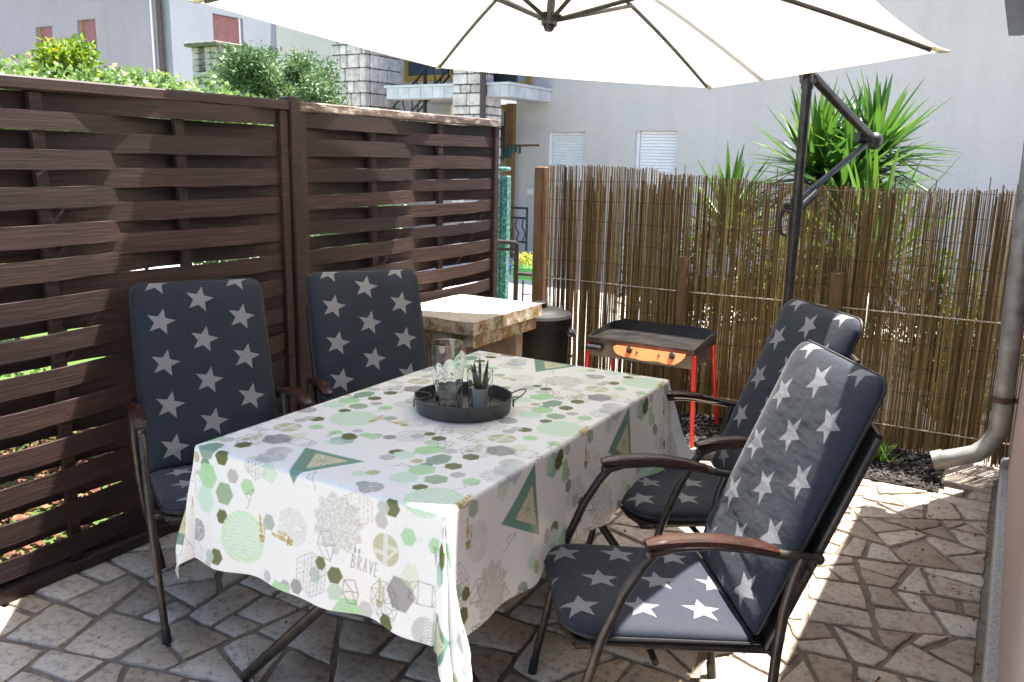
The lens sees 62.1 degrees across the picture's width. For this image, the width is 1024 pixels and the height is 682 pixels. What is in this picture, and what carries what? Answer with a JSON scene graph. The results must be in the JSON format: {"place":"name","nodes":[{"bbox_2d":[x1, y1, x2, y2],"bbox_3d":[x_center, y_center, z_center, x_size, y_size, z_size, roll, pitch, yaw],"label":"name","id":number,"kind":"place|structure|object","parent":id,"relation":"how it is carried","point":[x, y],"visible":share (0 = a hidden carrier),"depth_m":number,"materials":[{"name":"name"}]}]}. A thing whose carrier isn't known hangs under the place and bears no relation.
{"place":"outdoors","nodes":[
{"label":"outdoors","id":0,"kind":"place"},
{"bbox_2d":[0,263,125,561],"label":"lawn","id":1,"kind":"structure","parent":0,"point":[48,541],"depth_m":4.15,"materials":[{"name":"green plant"}]},
{"bbox_2d":[0,424,120,560],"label":"bark mulch","id":2,"kind":"object","parent":1,"relation":"on","point":[26,549],"visible":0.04,"depth_m":3.80,"materials":[{"name":"brown wood"}]},
{"bbox_2d":[0,33,127,327],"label":"shrub","id":3,"kind":"object","parent":1,"relation":"on","point":[51,52],"visible":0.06,"depth_m":6.40,"materials":[{"name":"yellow plant"}]},
{"bbox_2d":[0,51,272,483],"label":"ivy","id":4,"kind":"object","parent":1,"relation":"on","point":[132,77],"visible":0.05,"depth_m":4.14,"materials":[{"name":"green plant"}]},
{"bbox_2d":[184,40,245,262],"bbox_3d":[-3.470,-2.067,10.170,0.540,2.828,0.470,8,14,30],"label":"barbecue chimney","id":5,"kind":"object","parent":1,"relation":"on","point":[199,49],"visible":0.14,"depth_m":9.78,"materials":[{"name":"brick"}]},
{"bbox_2d":[209,40,351,105],"bbox_3d":[-2.522,-1.870,9.475,1.473,2.806,1.568,8,14,30],"label":"olive tree","id":6,"kind":"object","parent":1,"relation":"on","point":[256,72],"visible":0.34,"depth_m":9.02,"materials":[{"name":"green plant"}]},
{"bbox_2d":[214,203,418,271],"bbox_3d":[-1.394,-0.606,7.025,0.828,1.483,3.362,3,12,10],"label":"hedge","id":7,"kind":"object","parent":1,"relation":"on","point":[339,233],"depth_m":7.00,"materials":[{"name":"green plant"}]},
{"bbox_2d":[0,447,998,681],"bbox_3d":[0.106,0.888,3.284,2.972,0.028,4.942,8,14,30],"label":"patio paving","id":8,"kind":"structure","parent":0,"point":[55,626],"depth_m":2.87,"materials":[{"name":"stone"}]},
{"bbox_2d":[0,73,296,605],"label":"woven fence","id":9,"kind":"object","parent":8,"relation":"on","point":[91,219],"visible":0.69,"depth_m":3.14,"materials":[{"name":"brown wood"}]},
{"bbox_2d":[126,277,313,644],"bbox_3d":[-1.049,0.359,3.068,0.595,1.064,0.777,-5,14,-28],"label":"garden chair","id":10,"kind":"object","parent":8,"relation":"on","point":[202,363],"visible":0.67,"depth_m":3.17,"materials":[{"name":"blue fabric"}]},
{"bbox_2d":[279,96,307,410],"bbox_3d":[-1.016,-0.216,4.003,0.077,1.800,0.058,8,14,30],"label":"fence post","id":11,"kind":"object","parent":8,"relation":"on","point":[295,177],"visible":0.54,"depth_m":3.92,"materials":[{"name":"brown wood"}]},
{"bbox_2d":[305,268,428,404],"bbox_3d":[-0.503,0.289,3.445,0.595,1.064,0.777,-4,13,-24],"label":"garden chair","id":12,"kind":"object","parent":8,"relation":"on","point":[365,328],"visible":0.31,"depth_m":3.59,"materials":[{"name":"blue fabric"}]},
{"bbox_2d":[300,101,500,404],"bbox_3d":[-0.558,-0.363,4.773,0.081,1.782,1.755,8,14,30],"label":"woven fence","id":13,"kind":"object","parent":8,"relation":"on","point":[350,155],"visible":0.49,"depth_m":4.59,"materials":[{"name":"brown wood"}]},
{"bbox_2d":[239,524,619,681],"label":"dining table","id":14,"kind":"object","parent":8,"relation":"on","point":[286,638],"visible":0.15,"depth_m":2.46,"materials":[{"name":"brown metal"}]},
{"bbox_2d":[175,351,693,681],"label":"tablecloth","id":15,"kind":"object","parent":14,"relation":"on","point":[387,505],"visible":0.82,"depth_m":2.31,"materials":[{"name":"white fabric"}]},
{"bbox_2d":[413,382,526,422],"bbox_3d":[-0.150,0.191,2.765,0.336,0.066,0.317,8,14,30],"label":"tray","id":16,"kind":"object","parent":15,"relation":"on","point":[498,408],"visible":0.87,"depth_m":2.67,"materials":[{"name":"grey metal"}]},
{"bbox_2d":[430,339,465,404],"bbox_3d":[-0.211,0.106,2.796,0.118,0.208,0.118,8,14,30],"label":"drinking glass","id":17,"kind":"object","parent":16,"relation":"on","point":[447,358],"visible":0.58,"depth_m":2.75,"materials":[{"name":"white"}]},
{"bbox_2d":[435,379,462,407],"bbox_3d":[-0.199,0.181,2.694,0.089,0.105,0.089,8,14,30],"label":"drinking glass","id":18,"kind":"object","parent":16,"relation":"on","point":[448,392],"visible":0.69,"depth_m":2.66,"materials":[{"name":"white"}]},
{"bbox_2d":[467,367,492,407],"bbox_3d":[-0.104,0.157,2.745,0.085,0.133,0.085,8,14,30],"label":"drinking glass","id":19,"kind":"object","parent":16,"relation":"on","point":[479,386],"visible":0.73,"depth_m":2.71,"materials":[{"name":"white"}]},
{"bbox_2d":[471,358,487,372],"bbox_3d":[-0.102,0.128,2.740,0.065,0.165,0.066,8,14,30],"label":"succulent","id":20,"kind":"object","parent":19,"relation":"in","point":[474,370],"visible":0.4,"depth_m":2.73,"materials":[{"name":"green plant"}]},
{"bbox_2d":[421,294,541,366],"bbox_3d":[-0.257,0.188,4.712,0.560,0.768,0.715,8,14,30],"label":"stone table","id":21,"kind":"object","parent":8,"relation":"on","point":[488,324],"visible":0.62,"depth_m":4.53,"materials":[{"name":"stone"}]},
{"bbox_2d":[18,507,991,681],"bbox_3d":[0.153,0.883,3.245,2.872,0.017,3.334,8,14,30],"label":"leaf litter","id":22,"kind":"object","parent":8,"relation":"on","point":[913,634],"visible":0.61,"depth_m":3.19,"materials":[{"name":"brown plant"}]},
{"bbox_2d":[522,301,576,363],"bbox_3d":[0.163,0.100,5.277,0.409,0.695,0.409,-7,15,-33],"label":"rubbish bin","id":23,"kind":"object","parent":8,"relation":"on","point":[548,336],"visible":0.38,"depth_m":5.09,"materials":[{"name":"metal"}]},
{"bbox_2d":[189,0,949,458],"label":"parasol","id":24,"kind":"object","parent":8,"relation":"on","point":[709,44],"visible":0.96,"depth_m":3.82,"materials":[{"name":"beige fabric"}]},
{"bbox_2d":[585,319,717,447],"bbox_3d":[0.809,0.221,4.985,0.699,0.602,0.539,8,14,30],"label":"gas griddle","id":25,"kind":"object","parent":8,"relation":"on","point":[692,348],"visible":0.95,"depth_m":4.88,"materials":[{"name":"black metal"}]},
{"bbox_2d":[528,340,886,681],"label":"garden chair","id":26,"kind":"object","parent":8,"relation":"on","point":[788,485],"visible":1,"depth_m":2.14,"materials":[{"name":"black fabric"}]},
{"bbox_2d":[586,298,862,543],"bbox_3d":[0.705,0.409,2.998,0.777,1.064,0.595,-1,12,-11],"label":"garden chair","id":27,"kind":"object","parent":8,"relation":"on","point":[661,501],"visible":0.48,"depth_m":2.96,"materials":[{"name":"black fabric"}]},
{"bbox_2d":[531,164,1023,468],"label":"reed screen","id":28,"kind":"object","parent":8,"relation":"on","point":[674,300],"visible":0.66,"depth_m":4.87,"materials":[{"name":"wicker"}]},
{"bbox_2d":[133,247,1023,371],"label":"yard ground","id":29,"kind":"structure","parent":0,"point":[527,288],"depth_m":10.52,"materials":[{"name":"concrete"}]},
{"bbox_2d":[0,0,276,118],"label":"lilac house","id":30,"kind":"structure","parent":29,"relation":"on","point":[146,35],"depth_m":26.34,"materials":[{"name":"paint"}]},
{"bbox_2d":[39,27,52,54],"bbox_3d":[-15.290,-9.678,28.176,0.920,1.370,0.100,8,14,30],"label":"window","id":31,"kind":"structure","parent":30,"relation":"in","point":[47,32],"depth_m":28.12,"materials":[{"name":"pink glass"}]},
{"bbox_2d":[80,20,98,66],"bbox_3d":[-13.334,-9.441,27.047,0.940,1.460,0.100,8,14,30],"label":"window","id":32,"kind":"structure","parent":30,"relation":"in","point":[88,28],"depth_m":27.01,"materials":[{"name":"pink glass"}]},
{"bbox_2d":[212,14,240,62],"bbox_3d":[-9.035,-9.484,26.796,0.100,1.420,1.200,8,14,30],"label":"window","id":33,"kind":"structure","parent":30,"relation":"in","point":[224,28],"depth_m":26.77,"materials":[{"name":"pink glass"}]},
{"bbox_2d":[497,167,510,299],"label":"gate","id":34,"kind":"structure","parent":29,"relation":"on","point":[504,193],"depth_m":6.48,"materials":[{"name":"teal paint"}]},
{"bbox_2d":[501,99,515,104],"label":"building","id":35,"kind":"structure","parent":29,"relation":"on","point":[504,102],"depth_m":29.26,"materials":[{"name":"white paint"}]},
{"bbox_2d":[509,251,532,301],"bbox_3d":[0.177,-0.674,9.219,0.423,0.621,0.303,8,14,30],"label":"flower planter","id":36,"kind":"object","parent":29,"relation":"on","point":[527,267],"visible":0.52,"depth_m":9.19,"materials":[{"name":"yellow plastic"}]},
{"bbox_2d":[497,239,552,300],"bbox_3d":[0.028,-0.230,6.215,0.700,1.000,0.038,8,14,30],"label":"handrail","id":37,"kind":"object","parent":29,"relation":"on","point":[516,272],"visible":0.35,"depth_m":6.14,"materials":[{"name":"grey metal"}]},
{"bbox_2d":[276,0,1023,296],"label":"neighbour house","id":38,"kind":"structure","parent":29,"relation":"on","point":[975,74],"depth_m":11.98,"materials":[{"name":"white paint"}]},
{"bbox_2d":[404,59,453,81],"bbox_3d":[-1.168,-5.042,13.879,1.450,1.520,0.050,8,14,30],"label":"window","id":39,"kind":"structure","parent":38,"relation":"in","point":[412,70],"depth_m":14.21,"materials":[{"name":"blue glass"}]},
{"bbox_2d":[499,105,506,177],"bbox_3d":[-0.265,-2.467,13.881,0.480,2.680,0.050,8,14,30],"label":"door","id":40,"kind":"structure","parent":38,"relation":"in","point":[503,107],"depth_m":13.64,"materials":[{"name":"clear glass"}]},
{"bbox_2d":[515,75,531,84],"bbox_3d":[-0.060,-4.800,13.238,0.850,1.680,0.050,8,14,30],"label":"window","id":41,"kind":"structure","parent":38,"relation":"in","point":[522,79],"depth_m":13.23,"materials":[{"name":"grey glass"}]},
{"bbox_2d":[679,405,943,492],"bbox_3d":[1.567,0.613,4.882,1.635,0.094,0.775,8,14,30],"label":"soil bed","id":42,"kind":"object","parent":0,"point":[927,489],"visible":0.14,"depth_m":4.40,"materials":[{"name":"brown soil"}]},
{"bbox_2d":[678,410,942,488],"bbox_3d":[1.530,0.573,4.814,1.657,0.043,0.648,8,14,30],"label":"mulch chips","id":43,"kind":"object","parent":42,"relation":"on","point":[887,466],"visible":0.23,"depth_m":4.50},
{"bbox_2d":[874,434,901,462],"bbox_3d":[1.950,0.563,4.526,0.244,0.176,0.286,-9,16,-40],"label":"herb plant","id":44,"kind":"object","parent":42,"relation":"on","point":[881,455],"visible":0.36,"depth_m":4.50,"materials":[{"name":"green plant"}]},
{"bbox_2d":[660,323,1022,456],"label":"yucca bed","id":45,"kind":"object","parent":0,"point":[885,395],"depth_m":5.85,"materials":[{"name":"soil"}]},
{"bbox_2d":[620,230,737,387],"bbox_3d":[1.114,-0.193,5.825,0.771,1.241,0.790,-1,12,-11],"label":"shrub","id":46,"kind":"object","parent":45,"relation":"on","point":[690,298],"visible":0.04,"depth_m":5.75,"materials":[{"name":"green plant"}]},
{"bbox_2d":[665,142,794,381],"bbox_3d":[1.459,-0.500,5.931,1.032,1.753,1.033,8,14,30],"label":"yucca","id":47,"kind":"object","parent":45,"relation":"on","point":[738,170],"visible":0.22,"depth_m":5.76,"materials":[{"name":"green plant"}]},
{"bbox_2d":[698,204,906,396],"bbox_3d":[1.781,-0.195,5.398,1.365,1.397,0.674,8,14,30],"label":"shrub","id":48,"kind":"object","parent":45,"relation":"on","point":[777,281],"visible":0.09,"depth_m":5.36,"materials":[{"name":"green plant"}]},
{"bbox_2d":[733,66,960,300],"bbox_3d":[2.219,-0.750,5.870,1.472,2.306,1.491,8,14,30],"label":"yucca","id":49,"kind":"object","parent":45,"relation":"on","point":[830,139],"visible":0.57,"depth_m":5.62,"materials":[{"name":"green plant"}]},
{"bbox_2d":[767,136,990,334],"bbox_3d":[2.181,-0.348,5.208,1.360,1.805,1.460,8,14,30],"label":"yucca","id":50,"kind":"object","parent":45,"relation":"on","point":[871,173],"visible":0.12,"depth_m":4.98,"materials":[{"name":"green plant"}]},
{"bbox_2d":[864,247,1023,437],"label":"shrub","id":51,"kind":"object","parent":45,"relation":"on","point":[946,339],"visible":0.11,"depth_m":4.93,"materials":[{"name":"green plant"}]},
{"label":"ground","id":52,"kind":"structure","parent":0,"visible":0},
{"bbox_2d":[930,0,1023,681],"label":"house","id":53,"kind":"structure","parent":52,"relation":"on","point":[1003,657],"depth_m":3.54,"materials":[{"name":"grey concrete"}]}
]}

